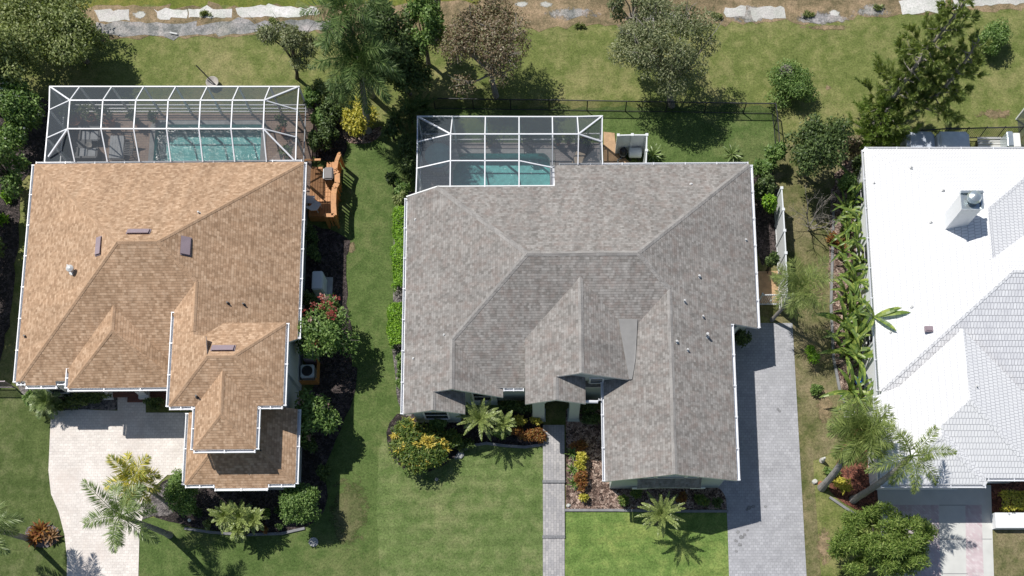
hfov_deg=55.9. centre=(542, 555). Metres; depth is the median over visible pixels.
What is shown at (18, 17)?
broadleaf tree
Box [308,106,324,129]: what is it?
garden shrub
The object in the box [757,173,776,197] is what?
side shrub
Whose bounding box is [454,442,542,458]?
bed edging
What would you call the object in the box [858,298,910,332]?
tall banana plant
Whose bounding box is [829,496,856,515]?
bed edging
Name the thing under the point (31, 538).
bromeliad
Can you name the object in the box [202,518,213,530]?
plant
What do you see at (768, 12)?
concrete slab
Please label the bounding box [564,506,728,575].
lawn bright
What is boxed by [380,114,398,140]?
garden shrub
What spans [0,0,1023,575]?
ground
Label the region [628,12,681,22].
canal silt
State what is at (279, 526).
plant
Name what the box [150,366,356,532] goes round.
bed front
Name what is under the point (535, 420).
bed shrub
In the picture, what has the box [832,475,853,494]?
plant
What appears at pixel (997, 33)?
round shrub
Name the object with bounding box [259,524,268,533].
plant
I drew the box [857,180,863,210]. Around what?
window
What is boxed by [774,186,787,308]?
white fence
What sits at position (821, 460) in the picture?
garden statue
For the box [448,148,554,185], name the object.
swimming pool
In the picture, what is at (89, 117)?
potted plant
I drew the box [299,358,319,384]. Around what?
wood screen
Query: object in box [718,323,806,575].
grey driveway
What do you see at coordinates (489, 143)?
potted plant
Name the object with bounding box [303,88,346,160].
bed rear
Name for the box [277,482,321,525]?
round bush
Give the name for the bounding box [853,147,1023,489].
house
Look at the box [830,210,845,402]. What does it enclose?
bed edging
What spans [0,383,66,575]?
lawn
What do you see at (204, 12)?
weed clump
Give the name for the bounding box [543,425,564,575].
walkway
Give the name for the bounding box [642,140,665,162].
spiky plant
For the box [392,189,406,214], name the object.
side shrub
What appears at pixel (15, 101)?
broadleaf tree
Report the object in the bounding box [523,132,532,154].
slatted chair
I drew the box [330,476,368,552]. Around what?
lawn patchy
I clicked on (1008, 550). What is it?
lawn
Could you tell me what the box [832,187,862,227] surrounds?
banana plant
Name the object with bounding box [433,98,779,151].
chain link fence
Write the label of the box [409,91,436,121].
sago palm
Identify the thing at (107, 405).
bed left porch
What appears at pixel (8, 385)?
picket fence
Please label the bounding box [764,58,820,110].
round shrub
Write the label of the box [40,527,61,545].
bromeliad
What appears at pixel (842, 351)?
banana plant
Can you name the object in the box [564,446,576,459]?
lily plant
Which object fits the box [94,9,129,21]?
concrete slab
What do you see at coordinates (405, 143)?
side shrub
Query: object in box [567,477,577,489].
lily plant
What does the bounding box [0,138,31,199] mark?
broadleaf tree
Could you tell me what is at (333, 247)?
bed side
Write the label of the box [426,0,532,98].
broadleaf tree
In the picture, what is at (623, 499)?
bed shrub
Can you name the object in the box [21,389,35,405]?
entrance shrub
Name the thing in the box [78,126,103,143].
loveseat
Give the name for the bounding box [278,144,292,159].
potted plant
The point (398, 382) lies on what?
side shrub
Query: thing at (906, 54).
pine tree
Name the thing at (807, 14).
weed clump
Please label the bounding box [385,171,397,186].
side shrub
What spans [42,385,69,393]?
window
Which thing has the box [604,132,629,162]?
board platform
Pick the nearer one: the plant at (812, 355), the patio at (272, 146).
the plant at (812, 355)
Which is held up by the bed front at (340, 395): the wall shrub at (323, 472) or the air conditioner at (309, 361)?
the wall shrub at (323, 472)
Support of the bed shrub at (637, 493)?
on the garden bed at (601, 494)
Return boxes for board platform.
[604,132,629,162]
[758,271,778,303]
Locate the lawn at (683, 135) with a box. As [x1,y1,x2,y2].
[419,103,777,166]
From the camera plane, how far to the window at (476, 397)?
52.73 m
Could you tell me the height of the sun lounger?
0.753 m
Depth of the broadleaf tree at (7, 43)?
53.50 m
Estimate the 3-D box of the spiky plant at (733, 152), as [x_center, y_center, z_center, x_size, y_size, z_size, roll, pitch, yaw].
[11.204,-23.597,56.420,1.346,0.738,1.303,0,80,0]
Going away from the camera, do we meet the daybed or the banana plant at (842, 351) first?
the banana plant at (842, 351)
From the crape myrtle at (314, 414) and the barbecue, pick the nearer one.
the crape myrtle at (314, 414)
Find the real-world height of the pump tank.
0.830 m
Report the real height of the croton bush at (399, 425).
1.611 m
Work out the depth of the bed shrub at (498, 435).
53.27 m
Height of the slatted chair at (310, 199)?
0.891 m
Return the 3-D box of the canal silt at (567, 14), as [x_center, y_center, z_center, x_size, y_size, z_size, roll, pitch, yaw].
[1.716,-32.779,58.323,4.068,0.001,1.087,0,80,0]
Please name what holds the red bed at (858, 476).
on the ground at (558, 62)
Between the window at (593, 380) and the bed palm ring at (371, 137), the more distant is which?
the bed palm ring at (371, 137)
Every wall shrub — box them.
[300,433,319,453]
[302,289,318,307]
[305,224,319,246]
[306,242,321,264]
[315,464,330,481]
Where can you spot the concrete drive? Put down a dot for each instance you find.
(952, 519)
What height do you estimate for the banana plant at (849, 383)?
2.232 m
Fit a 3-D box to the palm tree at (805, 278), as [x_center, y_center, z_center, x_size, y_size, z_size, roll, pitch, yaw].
[13.788,-13.997,52.360,3.486,5.526,3.458,0,80,0]
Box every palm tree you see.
[0,500,28,555]
[80,479,172,553]
[101,451,167,506]
[299,0,393,98]
[307,13,405,134]
[767,253,836,321]
[817,393,897,491]
[849,420,957,503]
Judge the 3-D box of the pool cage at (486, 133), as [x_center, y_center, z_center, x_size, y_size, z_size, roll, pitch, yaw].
[-1.857,-22.303,54.807,10.505,3.244,4.797,0,80,0]
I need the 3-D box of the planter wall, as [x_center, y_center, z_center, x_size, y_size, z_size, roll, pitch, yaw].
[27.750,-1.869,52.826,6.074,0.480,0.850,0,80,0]
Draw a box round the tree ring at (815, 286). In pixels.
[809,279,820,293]
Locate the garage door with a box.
[876,485,960,489]
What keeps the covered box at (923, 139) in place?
on the ground at (558, 62)
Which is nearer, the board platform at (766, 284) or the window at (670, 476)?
the window at (670, 476)
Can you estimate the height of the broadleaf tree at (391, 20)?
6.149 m
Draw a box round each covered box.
[900,132,934,146]
[934,132,969,146]
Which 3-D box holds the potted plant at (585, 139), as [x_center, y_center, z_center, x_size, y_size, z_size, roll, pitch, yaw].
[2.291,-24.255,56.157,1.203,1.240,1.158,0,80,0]
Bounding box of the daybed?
[109,136,125,160]
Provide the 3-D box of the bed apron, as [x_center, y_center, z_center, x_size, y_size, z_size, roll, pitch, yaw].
[-21.426,-2.969,53.227,1.789,0.001,1.929,-14,81,-2]
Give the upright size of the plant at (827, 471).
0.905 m
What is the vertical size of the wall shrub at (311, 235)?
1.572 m
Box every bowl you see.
[85,142,91,147]
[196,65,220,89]
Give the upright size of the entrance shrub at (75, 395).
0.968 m
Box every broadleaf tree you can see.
[0,0,95,77]
[0,23,25,83]
[0,71,46,151]
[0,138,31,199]
[38,7,113,68]
[247,13,318,79]
[362,0,418,90]
[384,44,433,95]
[404,0,446,66]
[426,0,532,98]
[606,0,670,28]
[606,0,723,108]
[782,112,854,177]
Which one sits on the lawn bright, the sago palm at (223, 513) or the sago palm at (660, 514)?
the sago palm at (660, 514)
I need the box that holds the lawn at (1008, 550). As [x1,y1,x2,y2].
[993,529,1023,575]
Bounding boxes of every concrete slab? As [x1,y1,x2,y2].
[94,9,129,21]
[133,11,145,17]
[154,8,187,19]
[188,5,231,17]
[236,3,317,17]
[515,2,526,6]
[541,1,551,6]
[724,5,745,16]
[750,6,785,21]
[829,10,839,15]
[899,0,944,13]
[953,0,1023,9]
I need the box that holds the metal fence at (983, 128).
[920,126,1023,139]
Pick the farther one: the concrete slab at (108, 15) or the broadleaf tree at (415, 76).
the concrete slab at (108, 15)
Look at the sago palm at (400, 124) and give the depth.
56.04 m
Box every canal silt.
[96,17,332,39]
[545,7,596,19]
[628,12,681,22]
[733,5,771,22]
[798,11,851,24]
[858,4,887,15]
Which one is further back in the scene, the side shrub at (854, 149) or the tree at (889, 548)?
the side shrub at (854, 149)
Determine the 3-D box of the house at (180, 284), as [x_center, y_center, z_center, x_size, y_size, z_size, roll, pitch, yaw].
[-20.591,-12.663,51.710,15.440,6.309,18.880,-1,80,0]
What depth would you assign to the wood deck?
55.70 m
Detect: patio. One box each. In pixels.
[67,113,312,195]
[422,143,599,189]
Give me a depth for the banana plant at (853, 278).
53.85 m
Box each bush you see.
[161,468,199,517]
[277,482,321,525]
[388,421,451,476]
[389,415,418,444]
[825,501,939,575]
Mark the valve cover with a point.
(313, 541)
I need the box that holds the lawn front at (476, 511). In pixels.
[376,405,544,575]
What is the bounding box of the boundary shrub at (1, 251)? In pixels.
[0,236,6,257]
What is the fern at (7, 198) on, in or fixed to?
on the bed left edge
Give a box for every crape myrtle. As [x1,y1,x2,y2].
[294,388,341,443]
[295,293,361,360]
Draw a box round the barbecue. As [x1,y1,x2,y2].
[323,167,334,186]
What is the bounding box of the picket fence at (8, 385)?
[0,381,16,388]
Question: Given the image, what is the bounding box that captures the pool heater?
[1000,131,1020,146]
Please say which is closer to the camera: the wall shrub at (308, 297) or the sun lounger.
the wall shrub at (308, 297)
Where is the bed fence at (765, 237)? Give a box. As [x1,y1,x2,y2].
[753,169,777,264]
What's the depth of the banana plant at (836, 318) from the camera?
53.46 m
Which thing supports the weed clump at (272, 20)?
on the canal bank at (538, 17)
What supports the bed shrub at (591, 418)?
on the garden bed at (601, 494)
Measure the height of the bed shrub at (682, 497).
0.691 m
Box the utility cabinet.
[312,271,332,300]
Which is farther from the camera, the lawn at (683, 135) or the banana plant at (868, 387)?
the lawn at (683, 135)
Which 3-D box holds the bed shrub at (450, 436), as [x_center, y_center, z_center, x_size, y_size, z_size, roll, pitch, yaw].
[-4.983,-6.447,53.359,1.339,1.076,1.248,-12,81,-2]
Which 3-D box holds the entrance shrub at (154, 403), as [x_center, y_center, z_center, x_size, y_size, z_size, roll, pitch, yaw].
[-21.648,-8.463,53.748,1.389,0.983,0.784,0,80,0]
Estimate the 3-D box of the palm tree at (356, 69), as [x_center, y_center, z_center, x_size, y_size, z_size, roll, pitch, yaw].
[-9.876,-26.071,53.431,5.079,7.495,5.132,0,80,0]
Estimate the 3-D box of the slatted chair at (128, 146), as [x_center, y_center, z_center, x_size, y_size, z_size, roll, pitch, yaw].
[-24.206,-23.923,56.276,0.540,0.892,1.112,8,80,1]
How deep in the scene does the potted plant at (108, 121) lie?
56.38 m
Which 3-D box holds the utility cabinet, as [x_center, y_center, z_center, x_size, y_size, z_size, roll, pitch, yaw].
[-12.597,-15.380,54.765,1.040,1.200,1.400,0,80,0]
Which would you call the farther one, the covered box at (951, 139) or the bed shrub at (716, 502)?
the covered box at (951, 139)
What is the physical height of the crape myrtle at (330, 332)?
3.588 m
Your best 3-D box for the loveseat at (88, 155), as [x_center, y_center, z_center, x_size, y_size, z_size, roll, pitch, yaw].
[-26.575,-23.408,56.326,1.240,0.620,0.780,0,80,0]
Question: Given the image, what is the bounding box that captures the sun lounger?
[572,138,589,162]
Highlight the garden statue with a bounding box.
[819,457,825,462]
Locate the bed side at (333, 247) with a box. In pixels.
[304,225,351,383]
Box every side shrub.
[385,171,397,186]
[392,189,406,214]
[393,177,410,195]
[395,352,401,360]
[395,377,400,389]
[396,360,400,377]
[397,132,414,160]
[401,150,415,182]
[734,329,751,348]
[751,157,773,180]
[754,177,766,201]
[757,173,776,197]
[760,193,777,216]
[764,140,787,167]
[764,251,779,272]
[837,172,858,194]
[842,133,863,161]
[851,154,863,178]
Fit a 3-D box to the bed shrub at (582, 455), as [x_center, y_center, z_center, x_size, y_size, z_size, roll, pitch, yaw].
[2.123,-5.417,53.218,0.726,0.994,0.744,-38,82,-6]
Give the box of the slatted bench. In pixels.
[975,137,1000,146]
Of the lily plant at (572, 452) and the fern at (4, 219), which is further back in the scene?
the fern at (4, 219)
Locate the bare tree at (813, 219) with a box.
[788,186,841,233]
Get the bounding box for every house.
[13,159,307,490]
[400,162,760,488]
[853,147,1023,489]
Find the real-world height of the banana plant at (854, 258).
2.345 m
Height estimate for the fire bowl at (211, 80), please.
1.126 m
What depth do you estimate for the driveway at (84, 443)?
53.61 m
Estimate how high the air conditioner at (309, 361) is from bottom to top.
0.755 m
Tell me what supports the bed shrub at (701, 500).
on the garden bed at (601, 494)
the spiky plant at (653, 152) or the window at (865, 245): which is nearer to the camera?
the window at (865, 245)
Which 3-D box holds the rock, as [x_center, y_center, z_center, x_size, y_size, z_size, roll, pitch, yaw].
[-4.605,-5.596,53.631,0.414,0.177,0.424,42,83,7]
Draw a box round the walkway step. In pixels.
[542,480,564,537]
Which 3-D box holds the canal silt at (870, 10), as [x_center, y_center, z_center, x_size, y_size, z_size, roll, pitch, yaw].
[19.976,-33.032,58.367,2.959,0.001,1.220,0,80,0]
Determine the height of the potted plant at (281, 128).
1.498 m
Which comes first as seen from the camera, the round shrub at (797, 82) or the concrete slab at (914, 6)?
the round shrub at (797, 82)
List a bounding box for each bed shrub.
[429,418,448,433]
[442,428,463,448]
[455,438,475,452]
[491,427,507,440]
[498,399,525,411]
[508,426,523,435]
[510,414,527,426]
[514,404,532,414]
[518,427,546,442]
[530,416,542,425]
[568,438,588,451]
[573,458,586,471]
[573,470,587,482]
[575,452,588,460]
[576,480,587,492]
[578,493,589,502]
[580,403,597,413]
[580,412,600,425]
[617,493,629,506]
[630,489,642,499]
[676,490,687,503]
[693,494,710,506]
[711,497,723,508]
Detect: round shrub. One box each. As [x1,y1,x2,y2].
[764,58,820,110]
[975,17,1012,56]
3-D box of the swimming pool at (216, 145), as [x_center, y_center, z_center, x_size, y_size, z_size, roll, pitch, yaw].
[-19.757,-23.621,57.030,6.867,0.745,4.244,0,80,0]
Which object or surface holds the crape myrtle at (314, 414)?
on the bed front at (340, 395)
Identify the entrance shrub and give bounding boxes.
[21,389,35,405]
[55,399,67,410]
[62,392,91,409]
[72,392,86,405]
[83,392,111,403]
[142,397,165,409]
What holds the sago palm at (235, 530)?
on the bed front at (340, 395)
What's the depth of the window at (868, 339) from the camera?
53.30 m
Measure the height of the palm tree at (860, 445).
6.615 m
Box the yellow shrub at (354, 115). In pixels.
[340,96,379,137]
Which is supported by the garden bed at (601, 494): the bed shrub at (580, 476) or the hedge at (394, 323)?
the bed shrub at (580, 476)
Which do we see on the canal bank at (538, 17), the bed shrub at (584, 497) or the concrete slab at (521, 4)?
the concrete slab at (521, 4)
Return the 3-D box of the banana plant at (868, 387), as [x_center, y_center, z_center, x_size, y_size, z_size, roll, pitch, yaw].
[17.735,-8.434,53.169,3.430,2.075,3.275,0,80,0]
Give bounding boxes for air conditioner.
[300,364,316,379]
[303,350,317,363]
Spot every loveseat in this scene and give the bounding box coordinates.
[75,147,101,161]
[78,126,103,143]
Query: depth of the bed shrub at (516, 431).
53.48 m
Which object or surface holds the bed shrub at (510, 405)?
on the ground at (558, 62)
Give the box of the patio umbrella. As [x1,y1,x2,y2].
[419,139,459,175]
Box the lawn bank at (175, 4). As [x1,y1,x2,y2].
[0,0,478,8]
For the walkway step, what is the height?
0.165 m
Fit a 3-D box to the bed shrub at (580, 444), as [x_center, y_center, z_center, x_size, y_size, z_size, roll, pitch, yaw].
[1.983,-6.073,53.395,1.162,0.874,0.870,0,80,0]
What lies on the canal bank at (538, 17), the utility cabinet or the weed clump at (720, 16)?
the weed clump at (720, 16)
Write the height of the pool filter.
0.700 m
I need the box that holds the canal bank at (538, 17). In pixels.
[81,0,1023,41]
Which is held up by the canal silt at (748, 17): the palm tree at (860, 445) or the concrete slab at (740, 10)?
the concrete slab at (740, 10)
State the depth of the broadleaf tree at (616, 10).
53.98 m
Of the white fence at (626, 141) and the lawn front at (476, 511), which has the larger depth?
the white fence at (626, 141)
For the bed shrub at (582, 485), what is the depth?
52.82 m
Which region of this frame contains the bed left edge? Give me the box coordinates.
[0,97,67,359]
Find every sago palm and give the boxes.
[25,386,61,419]
[207,499,238,533]
[222,499,254,535]
[222,515,252,542]
[239,506,269,534]
[383,103,411,132]
[390,92,429,130]
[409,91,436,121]
[455,397,502,440]
[488,410,516,438]
[635,491,684,538]
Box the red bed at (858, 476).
[829,415,878,511]
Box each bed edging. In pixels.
[184,527,304,535]
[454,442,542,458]
[565,509,727,512]
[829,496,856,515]
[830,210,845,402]
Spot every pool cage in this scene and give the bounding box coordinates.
[44,86,309,162]
[415,115,602,192]
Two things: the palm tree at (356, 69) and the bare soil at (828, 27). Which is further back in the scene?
the bare soil at (828, 27)
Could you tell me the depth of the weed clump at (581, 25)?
58.06 m
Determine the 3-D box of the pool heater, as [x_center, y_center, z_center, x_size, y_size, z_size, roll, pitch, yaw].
[26.782,-23.921,56.170,1.620,1.300,0.950,0,80,0]
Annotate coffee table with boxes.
[76,139,94,148]
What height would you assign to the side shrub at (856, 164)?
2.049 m
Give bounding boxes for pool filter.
[617,147,626,162]
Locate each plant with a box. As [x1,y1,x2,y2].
[55,97,83,127]
[77,103,97,124]
[93,105,114,127]
[124,109,140,125]
[147,110,157,123]
[192,507,202,517]
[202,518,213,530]
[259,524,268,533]
[263,507,270,516]
[273,507,284,515]
[274,115,287,135]
[275,524,282,530]
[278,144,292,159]
[483,131,496,146]
[554,135,562,145]
[563,135,573,144]
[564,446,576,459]
[566,463,577,477]
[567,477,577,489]
[572,130,591,144]
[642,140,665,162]
[722,142,743,161]
[804,345,820,363]
[809,384,823,396]
[815,291,869,345]
[817,327,870,374]
[819,360,872,414]
[822,312,871,361]
[822,466,841,476]
[826,231,836,244]
[829,234,859,267]
[830,206,862,243]
[830,275,866,303]
[831,288,865,332]
[832,182,863,219]
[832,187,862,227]
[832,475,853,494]
[835,162,858,206]
[836,237,847,248]
[836,251,867,278]
[837,215,865,250]
[837,375,873,416]
[838,206,862,233]
[838,260,868,291]
[839,277,868,319]
[841,304,867,351]
[841,337,872,384]
[844,237,866,279]
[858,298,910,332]
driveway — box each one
[48,397,185,575]
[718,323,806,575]
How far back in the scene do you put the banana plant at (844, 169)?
55.15 m
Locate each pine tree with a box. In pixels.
[846,92,924,148]
[854,0,981,134]
[896,27,991,127]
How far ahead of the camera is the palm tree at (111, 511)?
47.02 m
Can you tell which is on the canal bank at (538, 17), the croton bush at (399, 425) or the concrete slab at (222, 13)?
the concrete slab at (222, 13)
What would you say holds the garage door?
in the house at (942, 230)
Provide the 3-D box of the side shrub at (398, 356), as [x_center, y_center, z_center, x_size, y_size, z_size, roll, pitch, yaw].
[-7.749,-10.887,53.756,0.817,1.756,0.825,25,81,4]
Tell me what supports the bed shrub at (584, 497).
on the garden bed at (601, 494)
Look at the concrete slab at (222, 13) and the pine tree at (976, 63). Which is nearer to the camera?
the pine tree at (976, 63)
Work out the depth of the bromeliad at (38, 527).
52.58 m
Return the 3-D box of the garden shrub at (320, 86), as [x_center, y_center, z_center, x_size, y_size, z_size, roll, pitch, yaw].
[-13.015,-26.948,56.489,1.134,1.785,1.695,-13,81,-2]
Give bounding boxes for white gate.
[759,293,790,304]
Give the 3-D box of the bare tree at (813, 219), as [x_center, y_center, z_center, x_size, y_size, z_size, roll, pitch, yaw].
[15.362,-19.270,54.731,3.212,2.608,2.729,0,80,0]
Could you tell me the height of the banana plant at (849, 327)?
2.328 m
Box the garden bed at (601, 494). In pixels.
[566,409,725,509]
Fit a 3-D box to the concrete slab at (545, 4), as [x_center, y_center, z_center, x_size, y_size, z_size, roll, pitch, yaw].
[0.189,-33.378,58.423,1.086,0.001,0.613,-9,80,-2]
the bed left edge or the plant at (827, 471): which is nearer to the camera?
the plant at (827, 471)
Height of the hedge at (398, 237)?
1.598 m
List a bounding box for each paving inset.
[891,505,940,575]
[965,505,983,575]
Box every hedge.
[386,301,402,351]
[389,205,403,292]
[997,489,1023,511]
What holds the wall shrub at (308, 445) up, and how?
on the bed front at (340, 395)
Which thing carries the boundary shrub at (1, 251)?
on the bed left edge
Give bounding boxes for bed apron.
[142,482,173,518]
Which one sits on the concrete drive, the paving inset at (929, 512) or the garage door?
the paving inset at (929, 512)
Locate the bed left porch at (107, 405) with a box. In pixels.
[15,382,117,409]
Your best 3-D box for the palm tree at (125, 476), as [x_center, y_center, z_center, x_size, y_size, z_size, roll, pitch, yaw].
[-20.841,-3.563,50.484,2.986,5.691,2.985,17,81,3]
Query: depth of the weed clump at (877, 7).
58.21 m
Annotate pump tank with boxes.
[628,147,641,160]
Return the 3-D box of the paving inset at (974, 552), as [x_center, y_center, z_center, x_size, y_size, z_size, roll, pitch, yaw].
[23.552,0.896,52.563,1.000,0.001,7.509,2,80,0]
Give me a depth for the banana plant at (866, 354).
53.16 m
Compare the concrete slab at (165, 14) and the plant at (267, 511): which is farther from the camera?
the concrete slab at (165, 14)
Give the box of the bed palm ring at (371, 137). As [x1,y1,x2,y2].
[342,126,381,143]
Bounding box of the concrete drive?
[877,485,993,575]
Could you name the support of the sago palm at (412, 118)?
on the ground at (558, 62)
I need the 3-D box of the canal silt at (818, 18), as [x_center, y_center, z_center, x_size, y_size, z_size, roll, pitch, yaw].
[16.936,-32.491,58.275,4.575,0.001,1.171,0,80,0]
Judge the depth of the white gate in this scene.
54.27 m
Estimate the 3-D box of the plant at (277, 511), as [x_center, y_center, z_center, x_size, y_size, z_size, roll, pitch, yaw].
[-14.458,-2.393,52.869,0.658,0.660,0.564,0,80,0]
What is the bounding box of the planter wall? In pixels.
[991,513,1023,529]
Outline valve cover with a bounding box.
[309,537,317,546]
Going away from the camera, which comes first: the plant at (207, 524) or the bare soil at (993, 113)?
the plant at (207, 524)
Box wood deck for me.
[305,152,344,228]
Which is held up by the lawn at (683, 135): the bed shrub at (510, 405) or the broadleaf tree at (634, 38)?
the broadleaf tree at (634, 38)
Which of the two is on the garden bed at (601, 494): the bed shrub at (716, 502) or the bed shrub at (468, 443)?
the bed shrub at (716, 502)
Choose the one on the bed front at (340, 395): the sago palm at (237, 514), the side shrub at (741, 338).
the sago palm at (237, 514)
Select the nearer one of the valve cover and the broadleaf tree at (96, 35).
the valve cover
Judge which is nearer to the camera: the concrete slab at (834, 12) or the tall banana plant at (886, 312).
the tall banana plant at (886, 312)
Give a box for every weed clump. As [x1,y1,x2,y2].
[199,9,212,16]
[269,16,278,23]
[574,22,585,28]
[710,12,723,19]
[802,10,814,17]
[872,3,885,10]
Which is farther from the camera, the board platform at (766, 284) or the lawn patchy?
the board platform at (766, 284)
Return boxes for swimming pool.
[148,120,266,160]
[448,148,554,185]
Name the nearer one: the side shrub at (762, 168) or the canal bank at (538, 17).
the side shrub at (762, 168)
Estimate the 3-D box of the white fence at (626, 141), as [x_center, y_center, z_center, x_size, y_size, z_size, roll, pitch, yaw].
[5.124,-22.868,55.717,1.791,1.840,2.175,0,80,0]
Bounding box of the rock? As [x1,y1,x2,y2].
[456,452,463,458]
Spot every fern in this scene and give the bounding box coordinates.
[0,190,12,204]
[0,213,9,226]
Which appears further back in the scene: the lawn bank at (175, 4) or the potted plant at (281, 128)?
the lawn bank at (175, 4)
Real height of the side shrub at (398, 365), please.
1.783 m
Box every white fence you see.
[615,133,647,162]
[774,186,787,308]
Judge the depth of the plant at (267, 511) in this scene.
52.66 m
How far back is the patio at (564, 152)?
56.69 m
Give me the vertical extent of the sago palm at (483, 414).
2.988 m
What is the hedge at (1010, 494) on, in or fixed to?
on the planting bed at (996, 488)
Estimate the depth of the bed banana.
55.50 m
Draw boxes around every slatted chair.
[57,141,76,158]
[123,132,135,157]
[306,195,314,205]
[306,200,321,212]
[433,135,453,143]
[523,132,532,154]
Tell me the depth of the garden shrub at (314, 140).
55.51 m
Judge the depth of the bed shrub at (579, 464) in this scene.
52.94 m
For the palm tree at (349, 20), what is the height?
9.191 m
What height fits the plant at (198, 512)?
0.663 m
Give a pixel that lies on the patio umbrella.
(433, 151)
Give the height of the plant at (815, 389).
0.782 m
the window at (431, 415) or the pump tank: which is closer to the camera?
the window at (431, 415)
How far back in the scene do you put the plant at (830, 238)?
55.43 m
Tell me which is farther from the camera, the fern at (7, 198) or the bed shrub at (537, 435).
the fern at (7, 198)
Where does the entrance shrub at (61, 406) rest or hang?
on the bed left porch at (107, 405)
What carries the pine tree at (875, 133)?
on the ground at (558, 62)
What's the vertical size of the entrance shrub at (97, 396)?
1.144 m
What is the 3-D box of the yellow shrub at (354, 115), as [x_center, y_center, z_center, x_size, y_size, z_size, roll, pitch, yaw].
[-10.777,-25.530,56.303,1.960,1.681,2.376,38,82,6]
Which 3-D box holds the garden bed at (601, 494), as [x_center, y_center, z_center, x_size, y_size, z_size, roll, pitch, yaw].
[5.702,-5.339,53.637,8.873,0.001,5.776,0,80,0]
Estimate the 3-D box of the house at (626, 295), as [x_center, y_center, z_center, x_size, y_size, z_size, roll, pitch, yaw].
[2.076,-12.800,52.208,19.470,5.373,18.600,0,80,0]
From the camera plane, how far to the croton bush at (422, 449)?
52.40 m
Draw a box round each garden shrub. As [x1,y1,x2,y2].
[301,86,320,110]
[306,129,323,154]
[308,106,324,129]
[310,77,328,107]
[318,118,339,151]
[319,97,342,123]
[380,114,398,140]
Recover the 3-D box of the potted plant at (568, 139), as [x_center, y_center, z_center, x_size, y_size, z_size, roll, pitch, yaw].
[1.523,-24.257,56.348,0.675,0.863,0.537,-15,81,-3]
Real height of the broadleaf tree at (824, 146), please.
4.344 m
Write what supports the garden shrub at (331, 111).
on the bed rear at (340, 145)
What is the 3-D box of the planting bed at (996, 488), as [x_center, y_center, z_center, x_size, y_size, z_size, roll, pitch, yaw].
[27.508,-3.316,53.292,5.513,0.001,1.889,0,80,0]
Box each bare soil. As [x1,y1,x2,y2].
[349,242,354,252]
[801,25,844,29]
[816,385,832,426]
[817,528,830,564]
[977,109,1009,118]
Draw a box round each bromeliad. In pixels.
[25,530,41,548]
[26,519,50,541]
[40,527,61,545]
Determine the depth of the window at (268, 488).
53.01 m
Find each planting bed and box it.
[391,192,414,415]
[989,482,1023,511]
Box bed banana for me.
[828,160,864,410]
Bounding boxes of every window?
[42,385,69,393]
[268,488,283,489]
[422,411,449,419]
[471,393,492,401]
[589,377,603,383]
[656,475,686,477]
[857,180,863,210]
[860,241,867,269]
[865,328,872,346]
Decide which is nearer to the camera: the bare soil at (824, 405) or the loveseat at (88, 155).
the bare soil at (824, 405)
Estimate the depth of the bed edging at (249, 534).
52.87 m
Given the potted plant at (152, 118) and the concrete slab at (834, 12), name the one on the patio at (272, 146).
the potted plant at (152, 118)
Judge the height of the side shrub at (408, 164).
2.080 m
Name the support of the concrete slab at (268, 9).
on the canal bank at (538, 17)
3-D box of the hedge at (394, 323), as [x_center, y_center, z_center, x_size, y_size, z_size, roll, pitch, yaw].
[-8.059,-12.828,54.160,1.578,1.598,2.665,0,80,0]
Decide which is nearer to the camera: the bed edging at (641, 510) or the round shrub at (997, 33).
the bed edging at (641, 510)
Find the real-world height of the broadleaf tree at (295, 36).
4.512 m
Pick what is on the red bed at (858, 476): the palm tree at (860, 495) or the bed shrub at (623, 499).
the palm tree at (860, 495)
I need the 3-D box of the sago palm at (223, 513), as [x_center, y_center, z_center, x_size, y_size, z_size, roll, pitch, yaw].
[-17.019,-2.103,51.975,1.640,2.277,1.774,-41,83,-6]
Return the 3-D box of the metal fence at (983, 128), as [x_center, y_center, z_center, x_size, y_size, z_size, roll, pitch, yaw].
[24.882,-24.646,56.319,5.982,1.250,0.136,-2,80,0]

